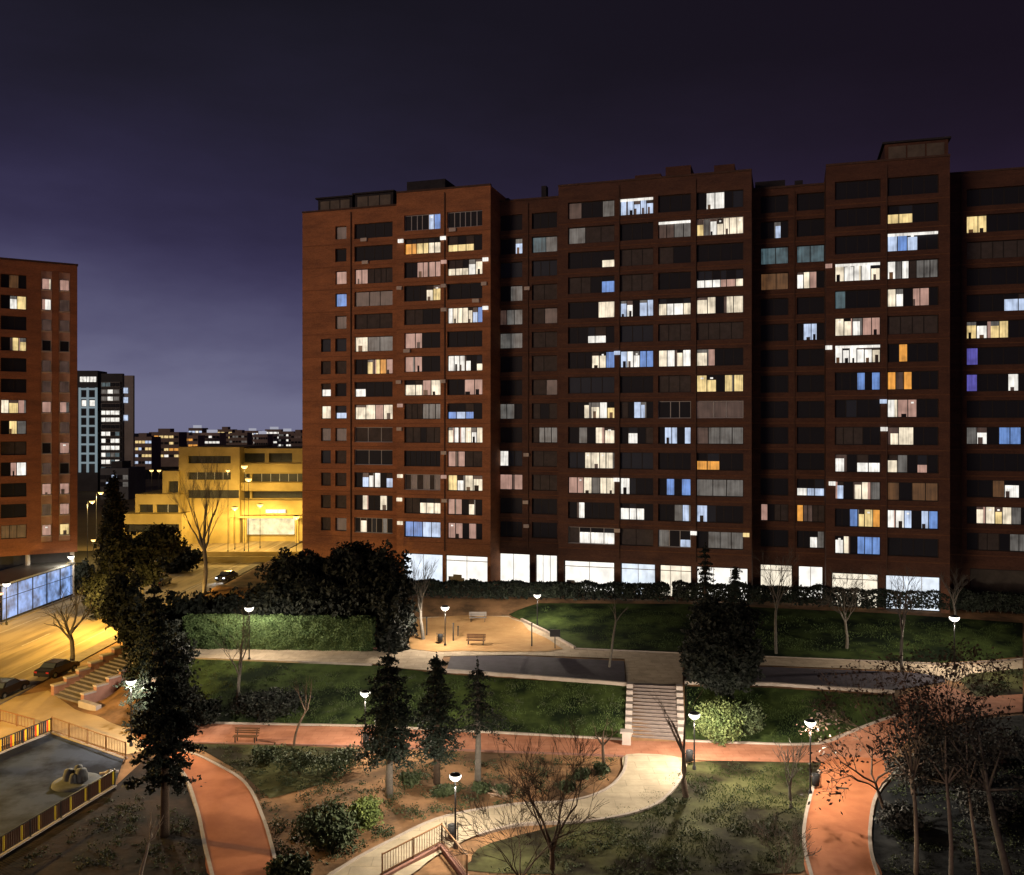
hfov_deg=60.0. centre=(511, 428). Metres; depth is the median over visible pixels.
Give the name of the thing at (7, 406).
window
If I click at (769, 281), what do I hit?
window
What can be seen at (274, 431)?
apartment building
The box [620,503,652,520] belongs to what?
window
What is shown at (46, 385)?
window
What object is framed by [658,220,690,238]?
window
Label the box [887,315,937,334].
window
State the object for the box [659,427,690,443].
window
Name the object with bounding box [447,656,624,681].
path
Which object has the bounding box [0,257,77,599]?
apartment tower
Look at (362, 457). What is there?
window
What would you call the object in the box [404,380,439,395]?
window
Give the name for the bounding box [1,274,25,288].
window
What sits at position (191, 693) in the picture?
broadleaf tree
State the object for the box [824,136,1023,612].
apartment block
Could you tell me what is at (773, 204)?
window
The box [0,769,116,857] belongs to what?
fence
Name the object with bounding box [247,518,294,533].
shop window
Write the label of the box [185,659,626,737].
lawn
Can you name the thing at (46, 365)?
window
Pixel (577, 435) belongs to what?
window
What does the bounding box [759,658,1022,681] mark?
path
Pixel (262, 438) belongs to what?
apartment building
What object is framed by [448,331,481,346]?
window
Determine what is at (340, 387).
window
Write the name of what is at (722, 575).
shop window
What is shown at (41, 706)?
plaza
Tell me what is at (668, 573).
shop window
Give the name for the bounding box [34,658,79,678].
car
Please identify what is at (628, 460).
window
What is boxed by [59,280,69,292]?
window
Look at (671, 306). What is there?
window
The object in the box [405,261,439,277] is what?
window
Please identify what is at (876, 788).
brown leaved tree
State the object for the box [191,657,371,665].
kerb
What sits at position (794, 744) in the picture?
kerb
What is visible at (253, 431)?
apartment building
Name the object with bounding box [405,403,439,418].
window
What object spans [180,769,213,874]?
kerb
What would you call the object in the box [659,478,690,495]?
window
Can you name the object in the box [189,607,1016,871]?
grass
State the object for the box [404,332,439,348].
window
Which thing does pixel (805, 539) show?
window
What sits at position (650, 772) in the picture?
path
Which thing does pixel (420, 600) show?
bare tree
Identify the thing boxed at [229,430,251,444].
apartment building
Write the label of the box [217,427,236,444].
apartment building
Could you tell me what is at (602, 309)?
window
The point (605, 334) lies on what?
window
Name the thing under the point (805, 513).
window
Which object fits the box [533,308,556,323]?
window
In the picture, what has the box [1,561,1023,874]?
ground
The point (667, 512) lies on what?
window
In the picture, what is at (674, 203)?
window
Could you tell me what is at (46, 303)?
window
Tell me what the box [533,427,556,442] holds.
window
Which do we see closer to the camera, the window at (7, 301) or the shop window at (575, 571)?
the shop window at (575, 571)
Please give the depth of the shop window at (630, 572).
104.72 m
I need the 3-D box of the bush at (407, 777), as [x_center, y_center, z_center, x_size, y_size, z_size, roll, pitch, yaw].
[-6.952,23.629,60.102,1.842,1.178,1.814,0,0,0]
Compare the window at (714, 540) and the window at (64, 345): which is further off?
the window at (64, 345)
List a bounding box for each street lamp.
[126,678,135,746]
[245,606,253,660]
[360,690,369,748]
[441,605,448,645]
[449,772,460,848]
[534,593,540,624]
[689,711,699,769]
[804,718,815,794]
[949,615,959,669]
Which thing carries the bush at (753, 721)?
on the lawn at (772, 698)
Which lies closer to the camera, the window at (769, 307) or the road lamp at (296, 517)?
the window at (769, 307)
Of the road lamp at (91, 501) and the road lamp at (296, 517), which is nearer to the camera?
the road lamp at (91, 501)
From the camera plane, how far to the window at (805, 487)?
102.67 m
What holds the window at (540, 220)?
in the apartment block at (430, 370)
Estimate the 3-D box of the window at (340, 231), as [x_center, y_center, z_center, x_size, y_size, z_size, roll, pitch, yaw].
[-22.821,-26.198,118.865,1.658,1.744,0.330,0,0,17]
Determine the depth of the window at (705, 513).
101.90 m
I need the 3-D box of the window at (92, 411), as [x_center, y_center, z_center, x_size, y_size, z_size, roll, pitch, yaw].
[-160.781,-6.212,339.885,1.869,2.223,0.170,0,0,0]
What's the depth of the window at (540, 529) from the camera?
111.94 m
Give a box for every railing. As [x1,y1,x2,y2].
[0,709,34,730]
[51,716,127,758]
[381,823,467,874]
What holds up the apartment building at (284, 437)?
on the terrain at (79, 556)
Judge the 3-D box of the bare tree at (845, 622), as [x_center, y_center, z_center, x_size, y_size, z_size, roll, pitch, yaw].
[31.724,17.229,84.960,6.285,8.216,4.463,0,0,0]
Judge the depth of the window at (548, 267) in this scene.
111.91 m
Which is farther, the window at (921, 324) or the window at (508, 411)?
the window at (508, 411)
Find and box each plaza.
[0,690,145,753]
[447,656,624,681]
[686,667,944,689]
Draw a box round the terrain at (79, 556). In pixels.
[0,433,212,605]
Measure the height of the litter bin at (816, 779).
1.250 m
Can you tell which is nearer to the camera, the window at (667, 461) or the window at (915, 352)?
the window at (915, 352)
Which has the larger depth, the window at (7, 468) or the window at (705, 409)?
the window at (7, 468)
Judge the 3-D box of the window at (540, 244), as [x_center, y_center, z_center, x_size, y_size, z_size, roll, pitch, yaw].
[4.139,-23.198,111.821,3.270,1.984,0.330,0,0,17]
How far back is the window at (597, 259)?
106.35 m
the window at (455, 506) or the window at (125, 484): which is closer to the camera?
the window at (455, 506)
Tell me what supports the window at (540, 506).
in the apartment block at (430, 370)
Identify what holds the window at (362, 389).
in the apartment block at (430, 370)
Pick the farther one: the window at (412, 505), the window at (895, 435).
the window at (412, 505)
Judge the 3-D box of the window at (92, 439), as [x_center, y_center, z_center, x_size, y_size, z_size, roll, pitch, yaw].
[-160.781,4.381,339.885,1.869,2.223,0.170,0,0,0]
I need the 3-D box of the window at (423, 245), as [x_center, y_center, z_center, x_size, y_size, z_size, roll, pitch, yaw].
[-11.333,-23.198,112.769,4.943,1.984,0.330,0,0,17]
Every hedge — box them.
[181,613,376,650]
[409,578,669,601]
[672,580,1023,613]
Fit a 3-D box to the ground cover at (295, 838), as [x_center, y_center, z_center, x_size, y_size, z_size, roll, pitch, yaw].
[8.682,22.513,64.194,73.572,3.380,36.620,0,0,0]
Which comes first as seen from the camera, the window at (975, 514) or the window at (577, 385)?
the window at (975, 514)
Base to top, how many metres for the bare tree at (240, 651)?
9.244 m
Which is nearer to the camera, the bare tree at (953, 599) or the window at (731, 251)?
the bare tree at (953, 599)
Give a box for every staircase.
[50,645,133,710]
[620,682,683,744]
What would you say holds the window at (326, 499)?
in the apartment block at (430, 370)
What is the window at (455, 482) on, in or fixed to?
in the apartment block at (430, 370)
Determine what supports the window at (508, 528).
in the apartment block at (430, 370)
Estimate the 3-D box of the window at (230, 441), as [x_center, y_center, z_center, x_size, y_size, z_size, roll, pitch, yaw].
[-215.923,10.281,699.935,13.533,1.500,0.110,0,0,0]
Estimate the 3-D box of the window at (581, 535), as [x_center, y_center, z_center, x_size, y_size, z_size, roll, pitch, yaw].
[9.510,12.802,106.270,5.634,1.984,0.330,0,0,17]
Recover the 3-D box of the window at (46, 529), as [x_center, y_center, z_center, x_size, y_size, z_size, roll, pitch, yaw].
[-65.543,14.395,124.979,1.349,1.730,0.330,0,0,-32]
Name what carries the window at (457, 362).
in the apartment block at (430, 370)
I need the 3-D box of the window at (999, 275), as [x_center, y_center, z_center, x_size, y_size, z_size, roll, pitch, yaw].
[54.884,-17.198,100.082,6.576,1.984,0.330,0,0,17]
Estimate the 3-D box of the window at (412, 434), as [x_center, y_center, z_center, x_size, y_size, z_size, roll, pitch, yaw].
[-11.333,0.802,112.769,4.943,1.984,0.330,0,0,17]
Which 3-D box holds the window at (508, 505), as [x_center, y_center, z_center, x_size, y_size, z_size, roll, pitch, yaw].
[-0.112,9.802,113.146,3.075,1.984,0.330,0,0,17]
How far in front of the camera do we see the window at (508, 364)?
113.26 m
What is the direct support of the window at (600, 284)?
in the apartment block at (691, 362)
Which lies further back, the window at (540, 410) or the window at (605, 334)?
the window at (540, 410)
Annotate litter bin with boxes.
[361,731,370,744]
[437,633,443,642]
[446,822,457,840]
[685,749,692,761]
[812,772,820,787]
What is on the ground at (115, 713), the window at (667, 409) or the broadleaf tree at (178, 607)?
the broadleaf tree at (178, 607)
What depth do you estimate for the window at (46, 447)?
125.06 m
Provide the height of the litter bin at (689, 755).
1.250 m
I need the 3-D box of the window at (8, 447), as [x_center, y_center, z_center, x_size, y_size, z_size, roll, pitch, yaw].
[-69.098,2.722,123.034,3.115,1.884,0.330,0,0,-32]
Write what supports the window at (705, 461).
in the apartment block at (691, 362)
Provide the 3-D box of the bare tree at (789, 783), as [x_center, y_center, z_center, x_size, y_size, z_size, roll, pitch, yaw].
[17.794,21.948,55.992,2.883,4.514,1.892,0,0,-25]
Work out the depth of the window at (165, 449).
559.95 m
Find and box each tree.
[40,578,103,660]
[77,470,132,619]
[96,568,200,660]
[117,634,206,732]
[126,522,192,593]
[139,808,163,874]
[152,582,264,630]
[167,451,232,595]
[217,604,251,714]
[243,539,418,654]
[291,675,311,746]
[408,554,436,639]
[423,762,605,874]
[488,716,619,874]
[591,717,619,762]
[608,601,626,666]
[653,683,707,797]
[677,594,766,698]
[749,812,820,874]
[752,546,801,653]
[772,741,810,808]
[795,708,937,814]
[796,650,1023,795]
[813,567,868,648]
[862,564,921,671]
[869,635,1023,746]
[869,696,940,874]
[890,706,1001,874]
[918,704,1017,874]
[918,714,1023,874]
[939,566,971,614]
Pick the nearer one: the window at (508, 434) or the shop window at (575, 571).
the shop window at (575, 571)
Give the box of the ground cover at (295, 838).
[22,660,1023,874]
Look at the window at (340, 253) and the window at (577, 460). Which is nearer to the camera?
the window at (577, 460)
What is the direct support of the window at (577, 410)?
in the apartment block at (691, 362)
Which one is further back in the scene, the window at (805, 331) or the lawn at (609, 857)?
the window at (805, 331)
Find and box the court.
[0,734,123,850]
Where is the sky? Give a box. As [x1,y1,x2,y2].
[0,0,1023,432]
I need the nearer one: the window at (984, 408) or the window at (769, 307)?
the window at (984, 408)
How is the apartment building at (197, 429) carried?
on the terrain at (79, 556)
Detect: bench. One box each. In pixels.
[232,727,259,742]
[466,634,485,644]
[469,612,486,621]
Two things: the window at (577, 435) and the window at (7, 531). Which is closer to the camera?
the window at (577, 435)
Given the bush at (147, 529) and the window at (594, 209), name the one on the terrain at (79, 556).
the bush at (147, 529)
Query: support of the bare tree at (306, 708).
on the lawn at (219, 752)
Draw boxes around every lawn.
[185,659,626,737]
[194,744,352,797]
[468,761,821,874]
[509,603,1022,661]
[685,686,898,742]
[960,669,1022,696]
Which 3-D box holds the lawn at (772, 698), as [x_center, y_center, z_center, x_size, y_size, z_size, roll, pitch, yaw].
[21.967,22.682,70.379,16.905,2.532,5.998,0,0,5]
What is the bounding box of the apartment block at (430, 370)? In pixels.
[302,179,557,589]
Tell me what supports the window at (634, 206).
in the apartment block at (691, 362)
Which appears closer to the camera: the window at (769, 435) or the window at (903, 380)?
the window at (903, 380)
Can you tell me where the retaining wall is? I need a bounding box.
[380,843,468,874]
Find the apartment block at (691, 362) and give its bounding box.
[558,164,824,602]
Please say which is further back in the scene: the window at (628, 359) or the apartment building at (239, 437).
the apartment building at (239, 437)
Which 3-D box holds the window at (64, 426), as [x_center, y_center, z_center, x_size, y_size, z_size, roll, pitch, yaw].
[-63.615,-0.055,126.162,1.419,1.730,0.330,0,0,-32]
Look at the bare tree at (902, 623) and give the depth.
77.94 m
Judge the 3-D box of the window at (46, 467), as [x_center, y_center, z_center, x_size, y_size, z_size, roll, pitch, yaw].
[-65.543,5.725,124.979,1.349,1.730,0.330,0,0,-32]
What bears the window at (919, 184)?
in the apartment block at (924, 360)
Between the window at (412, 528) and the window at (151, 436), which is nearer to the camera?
the window at (412, 528)
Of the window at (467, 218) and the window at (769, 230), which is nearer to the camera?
the window at (769, 230)
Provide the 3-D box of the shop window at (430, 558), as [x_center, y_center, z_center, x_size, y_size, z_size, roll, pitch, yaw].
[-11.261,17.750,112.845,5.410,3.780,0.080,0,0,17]
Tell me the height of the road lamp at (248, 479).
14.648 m
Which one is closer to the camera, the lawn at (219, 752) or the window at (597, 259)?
the lawn at (219, 752)
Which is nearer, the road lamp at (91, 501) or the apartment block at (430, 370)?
the apartment block at (430, 370)
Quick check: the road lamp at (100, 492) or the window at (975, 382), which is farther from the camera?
the road lamp at (100, 492)
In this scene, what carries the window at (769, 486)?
in the apartment block at (691, 362)
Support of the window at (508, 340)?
in the apartment block at (430, 370)
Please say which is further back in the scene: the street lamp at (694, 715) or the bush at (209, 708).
the bush at (209, 708)
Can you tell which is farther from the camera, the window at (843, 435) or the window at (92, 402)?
the window at (92, 402)
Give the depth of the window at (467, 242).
111.18 m
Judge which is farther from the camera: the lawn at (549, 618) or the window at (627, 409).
the window at (627, 409)
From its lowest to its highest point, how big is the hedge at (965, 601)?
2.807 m
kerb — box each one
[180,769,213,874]
[184,749,276,857]
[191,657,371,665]
[191,742,623,756]
[204,722,621,739]
[327,756,627,874]
[444,668,626,685]
[477,770,682,835]
[521,618,575,648]
[575,648,681,653]
[684,680,894,693]
[685,713,897,745]
[764,656,1022,664]
[802,769,820,874]
[868,773,894,874]
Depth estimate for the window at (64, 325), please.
126.26 m
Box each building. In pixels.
[77,479,211,550]
[100,461,144,499]
[123,445,301,562]
[135,433,160,469]
[149,429,186,466]
[187,432,204,446]
[188,425,207,434]
[201,430,225,445]
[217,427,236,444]
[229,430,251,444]
[245,428,257,444]
[254,431,272,445]
[265,427,282,445]
[279,429,294,445]
[291,430,301,445]
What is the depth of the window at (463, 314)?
111.18 m
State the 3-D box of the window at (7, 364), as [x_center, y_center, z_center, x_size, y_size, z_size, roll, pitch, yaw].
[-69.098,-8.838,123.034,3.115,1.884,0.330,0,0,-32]
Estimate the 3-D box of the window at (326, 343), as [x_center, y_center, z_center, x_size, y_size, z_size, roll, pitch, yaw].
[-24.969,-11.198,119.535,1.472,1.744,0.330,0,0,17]
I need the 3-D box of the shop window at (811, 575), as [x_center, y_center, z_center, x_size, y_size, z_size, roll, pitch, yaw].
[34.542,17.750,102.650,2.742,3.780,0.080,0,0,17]
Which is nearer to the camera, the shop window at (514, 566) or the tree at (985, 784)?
the tree at (985, 784)
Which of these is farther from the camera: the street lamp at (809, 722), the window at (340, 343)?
the window at (340, 343)
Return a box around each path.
[127,684,1022,761]
[171,752,272,874]
[193,616,682,683]
[329,753,686,874]
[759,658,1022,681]
[804,757,895,874]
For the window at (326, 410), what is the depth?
119.69 m
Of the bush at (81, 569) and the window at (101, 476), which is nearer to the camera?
the bush at (81, 569)
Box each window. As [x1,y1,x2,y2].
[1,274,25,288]
[1,295,25,309]
[1,316,25,329]
[1,337,25,350]
[1,358,25,371]
[1,379,25,392]
[1,400,25,412]
[1,421,25,433]
[1,441,25,454]
[1,462,25,475]
[1,483,25,496]
[1,504,25,517]
[1,524,25,538]
[41,278,51,290]
[41,299,51,311]
[41,319,51,331]
[41,340,51,352]
[41,360,51,372]
[41,381,51,392]
[41,402,51,413]
[41,422,51,433]
[41,443,51,454]
[41,463,51,475]
[41,483,51,495]
[41,504,51,516]
[41,524,51,536]
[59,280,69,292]
[59,300,69,312]
[59,320,69,332]
[59,341,69,352]
[59,361,69,373]
[59,381,69,393]
[59,402,69,413]
[59,422,69,433]
[59,442,69,454]
[59,463,69,474]
[59,483,69,494]
[59,503,69,515]
[59,523,69,535]
[80,377,95,381]
[90,391,94,396]
[90,400,94,405]
[90,409,94,414]
[90,419,94,424]
[90,428,94,433]
[90,437,94,442]
[90,446,94,451]
[100,475,127,478]
[100,482,127,486]
[101,383,118,385]
[101,390,118,393]
[101,397,118,400]
[101,404,118,407]
[101,411,118,414]
[101,418,118,421]
[101,425,118,428]
[101,432,118,435]
[101,439,118,442]
[101,446,118,449]
[101,453,118,456]
[101,460,118,463]
[135,454,150,456]
[135,461,150,463]
[151,436,177,437]
[161,448,177,450]
[230,436,246,437]
[230,441,246,442]
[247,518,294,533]
[321,384,330,396]
[321,473,330,485]
[322,339,330,351]
[322,361,330,373]
[322,406,330,418]
[322,428,330,440]
[322,450,330,462]
[322,495,330,507]
[322,517,330,529]
[336,226,345,239]
[336,249,345,261]
[336,271,345,283]
[336,294,345,306]
[336,316,345,328]
[336,338,345,351]
[336,361,345,373]
[336,383,345,395]
[336,406,345,418]
[336,428,345,440]
[336,450,345,463]
[336,473,345,485]
[336,495,345,508]
[336,518,345,530]
[355,222,392,238]
[355,245,392,261]
[355,268,392,283]
[355,290,392,306]
[355,313,392,328]
[355,336,392,351]
[355,359,392,373]
[355,382,392,396]
[355,404,392,419]
[355,427,392,441]
[355,450,392,464]
[355,472,392,487]
[355,495,392,510]
[355,517,392,533]
[404,237,439,254]
[404,285,439,301]
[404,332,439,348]
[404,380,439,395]
[404,427,439,442]
[404,474,439,489]
[404,521,439,537]
[404,553,441,580]
[405,214,439,230]
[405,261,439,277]
[405,308,439,324]
[405,356,439,371]
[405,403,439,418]
[405,451,439,466]
[405,498,439,513]
[446,555,486,581]
[447,283,481,299]
[447,307,481,323]
[447,451,481,466]
[447,475,481,490]
[448,210,481,227]
[448,234,481,251]
[448,258,481,275]
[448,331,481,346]
[448,355,481,370]
[448,379,481,394]
[448,403,481,418]
[448,427,481,442]
[448,499,481,515]
[448,523,481,539]
[500,333,521,348]
[500,380,521,395]
[500,427,521,442]
[500,474,521,489]
[500,521,521,536]
[501,215,521,230]
[501,238,521,254]
[501,262,521,277]
[501,286,521,301]
[501,309,521,324]
[501,356,521,371]
[501,404,521,418]
[501,451,521,465]
[501,498,521,513]
[501,553,529,582]
[532,260,556,276]
[532,355,556,371]
[532,451,556,466]
[532,522,556,538]
[533,212,556,228]
[533,236,556,252]
[533,284,556,299]
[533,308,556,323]
[533,332,556,347]
[533,379,556,394]
[533,403,556,418]
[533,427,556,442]
[533,475,556,490]
[533,498,556,514]
[536,554,556,581]
[565,560,613,591]
[568,377,613,393]
[568,402,613,418]
[568,427,613,443]
[569,200,613,218]
[569,225,613,243]
[569,250,613,268]
[569,276,613,293]
[569,301,613,318]
[569,326,613,343]
[569,351,613,368]
[569,452,613,468]
[569,477,613,493]
[569,502,613,519]
[569,527,613,544]
[620,197,652,215]
[620,223,652,240]
[620,248,652,265]
[620,274,652,291]
[620,299,652,316]
[620,325,652,341]
[620,350,652,367]
[620,376,652,392]
[620,401,652,417]
[620,427,652,443]
[620,452,652,469]
[620,478,652,494]
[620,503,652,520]
[620,528,652,545]
[621,563,654,594]
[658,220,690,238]
[658,298,690,315]
[658,375,690,392]
[658,453,690,469]
[658,530,690,547]
[659,194,690,212]
[659,246,690,263]
[659,272,690,289]
[659,323,690,340]
[659,349,690,366]
[659,401,690,417]
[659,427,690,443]
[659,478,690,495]
[659,504,690,521]
[660,564,691,597]
[697,190,742,209]
[697,216,742,235]
[697,243,742,261]
[697,269,742,287]
[697,295,742,313]
[697,322,742,339]
[697,348,742,365]
[697,374,742,391]
[697,401,742,417]
[697,427,742,443]
[697,453,742,470]
[697,479,742,496]
[697,505,742,523]
[697,531,742,549]
[697,566,747,598]
[760,564,791,595]
[761,195,787,213]
[761,221,787,238]
[761,247,787,264]
[761,272,787,289]
[761,298,787,315]
[761,324,787,341]
[761,350,787,366]
[761,375,787,392]
[761,401,787,417]
[761,427,787,443]
[761,453,787,469]
[761,478,787,495]
[761,504,787,520]
[761,529,787,546]
[797,193,823,210]
[797,219,823,236]
[797,245,823,262]
[797,271,824,288]
[797,297,824,314]
[797,323,824,340]
[797,349,823,365]
[797,375,823,391]
[797,401,823,417]
[797,427,823,443]
[797,453,823,469]
[797,479,823,495]
[797,505,824,522]
[797,531,824,548]
[798,566,822,598]
[832,572,877,607]
[835,179,879,199]
[835,207,879,226]
[835,234,879,254]
[835,262,879,281]
[835,289,879,308]
[835,317,879,335]
[835,344,879,362]
[835,372,879,390]
[835,399,879,417]
[835,427,879,444]
[835,454,879,472]
[835,481,879,499]
[835,508,879,527]
[835,536,879,554]
[885,575,939,611]
[887,175,937,195]
[887,203,937,223]
[887,231,937,251]
[887,259,937,278]
[887,287,937,306]
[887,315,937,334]
[887,343,937,361]
[887,371,937,389]
[887,399,937,417]
[887,427,937,444]
[887,454,937,472]
[887,482,937,501]
[887,510,937,529]
[887,537,937,557]
[967,186,1023,206]
[967,213,1023,232]
[967,239,1023,259]
[967,266,1023,285]
[967,293,1023,311]
[967,320,1023,338]
[967,347,1023,364]
[967,373,1023,391]
[967,400,1023,417]
[967,427,1023,444]
[967,453,1023,471]
[967,480,1023,497]
[967,506,1023,524]
[967,532,1023,551]
[970,568,1023,601]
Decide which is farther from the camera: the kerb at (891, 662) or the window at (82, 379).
the window at (82, 379)
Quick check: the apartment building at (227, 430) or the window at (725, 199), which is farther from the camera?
the apartment building at (227, 430)
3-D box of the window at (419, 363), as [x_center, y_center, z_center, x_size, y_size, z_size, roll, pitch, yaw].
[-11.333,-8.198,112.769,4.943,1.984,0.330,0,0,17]
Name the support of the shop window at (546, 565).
in the apartment block at (430, 370)
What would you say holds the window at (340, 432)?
in the apartment block at (430, 370)
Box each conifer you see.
[113,578,186,725]
[122,637,207,837]
[345,644,424,797]
[411,651,465,784]
[440,656,508,781]
[688,542,715,606]
[722,566,746,606]
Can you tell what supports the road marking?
on the road
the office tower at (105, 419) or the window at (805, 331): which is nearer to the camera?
the window at (805, 331)
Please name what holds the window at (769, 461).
in the apartment block at (691, 362)
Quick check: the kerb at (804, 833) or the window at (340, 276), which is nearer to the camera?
the kerb at (804, 833)
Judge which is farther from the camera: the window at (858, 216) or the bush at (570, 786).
the window at (858, 216)
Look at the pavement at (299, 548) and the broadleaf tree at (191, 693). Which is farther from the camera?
the pavement at (299, 548)
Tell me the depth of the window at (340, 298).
119.02 m
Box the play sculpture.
[51,764,100,791]
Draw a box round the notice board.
[550,629,559,647]
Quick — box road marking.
[0,541,284,677]
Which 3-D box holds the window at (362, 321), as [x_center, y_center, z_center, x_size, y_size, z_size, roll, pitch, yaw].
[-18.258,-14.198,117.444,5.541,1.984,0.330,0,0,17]
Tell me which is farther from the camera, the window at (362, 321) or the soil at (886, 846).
the window at (362, 321)
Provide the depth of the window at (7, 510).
123.06 m
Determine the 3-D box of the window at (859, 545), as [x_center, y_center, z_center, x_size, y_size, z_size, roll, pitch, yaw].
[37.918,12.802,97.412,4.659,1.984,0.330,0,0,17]
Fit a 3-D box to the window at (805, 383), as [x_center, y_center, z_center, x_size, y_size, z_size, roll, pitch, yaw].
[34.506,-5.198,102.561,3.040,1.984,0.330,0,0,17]
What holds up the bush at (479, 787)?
on the ground at (115, 713)
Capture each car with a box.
[0,678,29,698]
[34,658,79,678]
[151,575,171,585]
[215,570,237,580]
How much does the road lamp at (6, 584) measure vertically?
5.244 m
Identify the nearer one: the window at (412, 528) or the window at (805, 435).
the window at (805, 435)
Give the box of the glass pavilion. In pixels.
[0,562,74,621]
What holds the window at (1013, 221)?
in the apartment block at (924, 360)
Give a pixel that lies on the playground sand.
(502, 633)
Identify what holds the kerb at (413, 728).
on the ground at (115, 713)
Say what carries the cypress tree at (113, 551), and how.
on the road
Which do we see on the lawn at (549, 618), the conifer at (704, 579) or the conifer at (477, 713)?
the conifer at (704, 579)
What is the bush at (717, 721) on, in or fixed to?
on the lawn at (772, 698)
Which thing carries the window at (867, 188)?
in the apartment block at (924, 360)
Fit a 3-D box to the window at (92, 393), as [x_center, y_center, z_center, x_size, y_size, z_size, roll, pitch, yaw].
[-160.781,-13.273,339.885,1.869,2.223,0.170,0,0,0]
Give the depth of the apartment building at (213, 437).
650.00 m
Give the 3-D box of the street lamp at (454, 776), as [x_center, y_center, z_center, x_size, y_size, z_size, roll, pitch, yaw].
[-3.238,21.878,50.721,0.694,4.433,0.694,0,0,0]
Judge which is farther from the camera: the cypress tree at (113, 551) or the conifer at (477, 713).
the cypress tree at (113, 551)
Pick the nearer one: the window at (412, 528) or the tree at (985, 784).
the tree at (985, 784)
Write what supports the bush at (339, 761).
on the lawn at (219, 752)
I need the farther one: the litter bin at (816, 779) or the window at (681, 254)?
the window at (681, 254)
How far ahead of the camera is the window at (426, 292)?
112.93 m
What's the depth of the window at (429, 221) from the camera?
112.87 m
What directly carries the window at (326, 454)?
in the apartment block at (430, 370)
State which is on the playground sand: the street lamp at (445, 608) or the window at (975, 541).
the street lamp at (445, 608)
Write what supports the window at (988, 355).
in the apartment block at (924, 360)
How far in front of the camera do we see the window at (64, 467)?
126.23 m
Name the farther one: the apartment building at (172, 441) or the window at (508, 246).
the apartment building at (172, 441)
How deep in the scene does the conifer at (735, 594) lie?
89.55 m
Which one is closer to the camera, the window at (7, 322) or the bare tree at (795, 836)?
the bare tree at (795, 836)
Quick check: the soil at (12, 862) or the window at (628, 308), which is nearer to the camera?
the soil at (12, 862)
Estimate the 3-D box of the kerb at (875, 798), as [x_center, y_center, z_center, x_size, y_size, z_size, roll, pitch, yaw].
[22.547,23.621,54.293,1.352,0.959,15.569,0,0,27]
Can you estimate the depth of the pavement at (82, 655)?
96.34 m
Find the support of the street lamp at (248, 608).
on the lawn at (532, 719)
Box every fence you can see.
[0,718,51,753]
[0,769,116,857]
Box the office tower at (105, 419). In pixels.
[77,371,134,490]
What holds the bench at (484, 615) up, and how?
on the playground sand
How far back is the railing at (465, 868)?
48.49 m
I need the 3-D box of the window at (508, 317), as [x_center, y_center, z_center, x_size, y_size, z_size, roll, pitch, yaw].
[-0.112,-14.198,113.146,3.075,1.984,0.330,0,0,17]
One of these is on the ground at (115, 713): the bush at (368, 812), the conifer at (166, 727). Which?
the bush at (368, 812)
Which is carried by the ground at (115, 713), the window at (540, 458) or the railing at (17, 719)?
the railing at (17, 719)
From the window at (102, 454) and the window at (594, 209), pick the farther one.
the window at (102, 454)
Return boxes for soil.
[0,758,208,874]
[872,715,1023,874]
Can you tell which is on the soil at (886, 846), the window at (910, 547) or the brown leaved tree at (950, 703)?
the brown leaved tree at (950, 703)
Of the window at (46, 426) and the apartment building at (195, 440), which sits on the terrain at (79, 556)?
the apartment building at (195, 440)
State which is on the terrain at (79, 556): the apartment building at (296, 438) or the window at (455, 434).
the apartment building at (296, 438)
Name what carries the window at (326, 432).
in the apartment block at (430, 370)
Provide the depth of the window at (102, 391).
340.37 m
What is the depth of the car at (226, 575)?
139.72 m
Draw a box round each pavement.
[0,541,301,704]
[0,561,156,624]
[224,543,301,584]
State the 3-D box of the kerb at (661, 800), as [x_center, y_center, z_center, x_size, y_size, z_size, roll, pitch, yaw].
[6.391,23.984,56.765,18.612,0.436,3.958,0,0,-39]
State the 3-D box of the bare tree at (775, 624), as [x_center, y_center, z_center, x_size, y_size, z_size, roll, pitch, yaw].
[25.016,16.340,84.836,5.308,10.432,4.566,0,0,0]
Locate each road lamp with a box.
[3,582,9,624]
[87,500,94,559]
[95,491,102,563]
[241,465,247,550]
[245,477,251,551]
[293,515,299,551]
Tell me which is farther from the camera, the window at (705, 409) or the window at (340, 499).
the window at (340, 499)
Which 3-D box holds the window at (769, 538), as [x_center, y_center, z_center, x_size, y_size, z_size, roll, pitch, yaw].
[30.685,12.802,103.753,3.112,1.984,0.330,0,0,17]
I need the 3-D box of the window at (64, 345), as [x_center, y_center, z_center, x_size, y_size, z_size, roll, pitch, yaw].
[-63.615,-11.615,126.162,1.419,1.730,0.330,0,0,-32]
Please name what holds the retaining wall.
on the ground at (115, 713)
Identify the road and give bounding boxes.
[0,541,293,679]
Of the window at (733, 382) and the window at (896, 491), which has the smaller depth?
the window at (896, 491)
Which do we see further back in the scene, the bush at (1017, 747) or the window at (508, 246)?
the window at (508, 246)
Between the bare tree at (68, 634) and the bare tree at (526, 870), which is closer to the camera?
the bare tree at (526, 870)
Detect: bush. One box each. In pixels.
[74,557,95,593]
[139,525,184,535]
[152,546,203,572]
[189,696,222,725]
[226,685,313,725]
[248,743,285,766]
[263,851,313,874]
[268,743,335,777]
[291,798,363,854]
[312,741,362,777]
[346,794,383,832]
[396,768,421,786]
[429,783,459,797]
[470,780,493,794]
[492,783,511,794]
[556,780,576,793]
[571,766,590,779]
[593,761,611,774]
[689,696,747,746]
[726,701,765,737]
[873,799,925,831]
[882,753,940,784]
[914,744,995,770]
[945,781,1020,833]
[971,729,1023,759]
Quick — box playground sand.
[409,615,562,651]

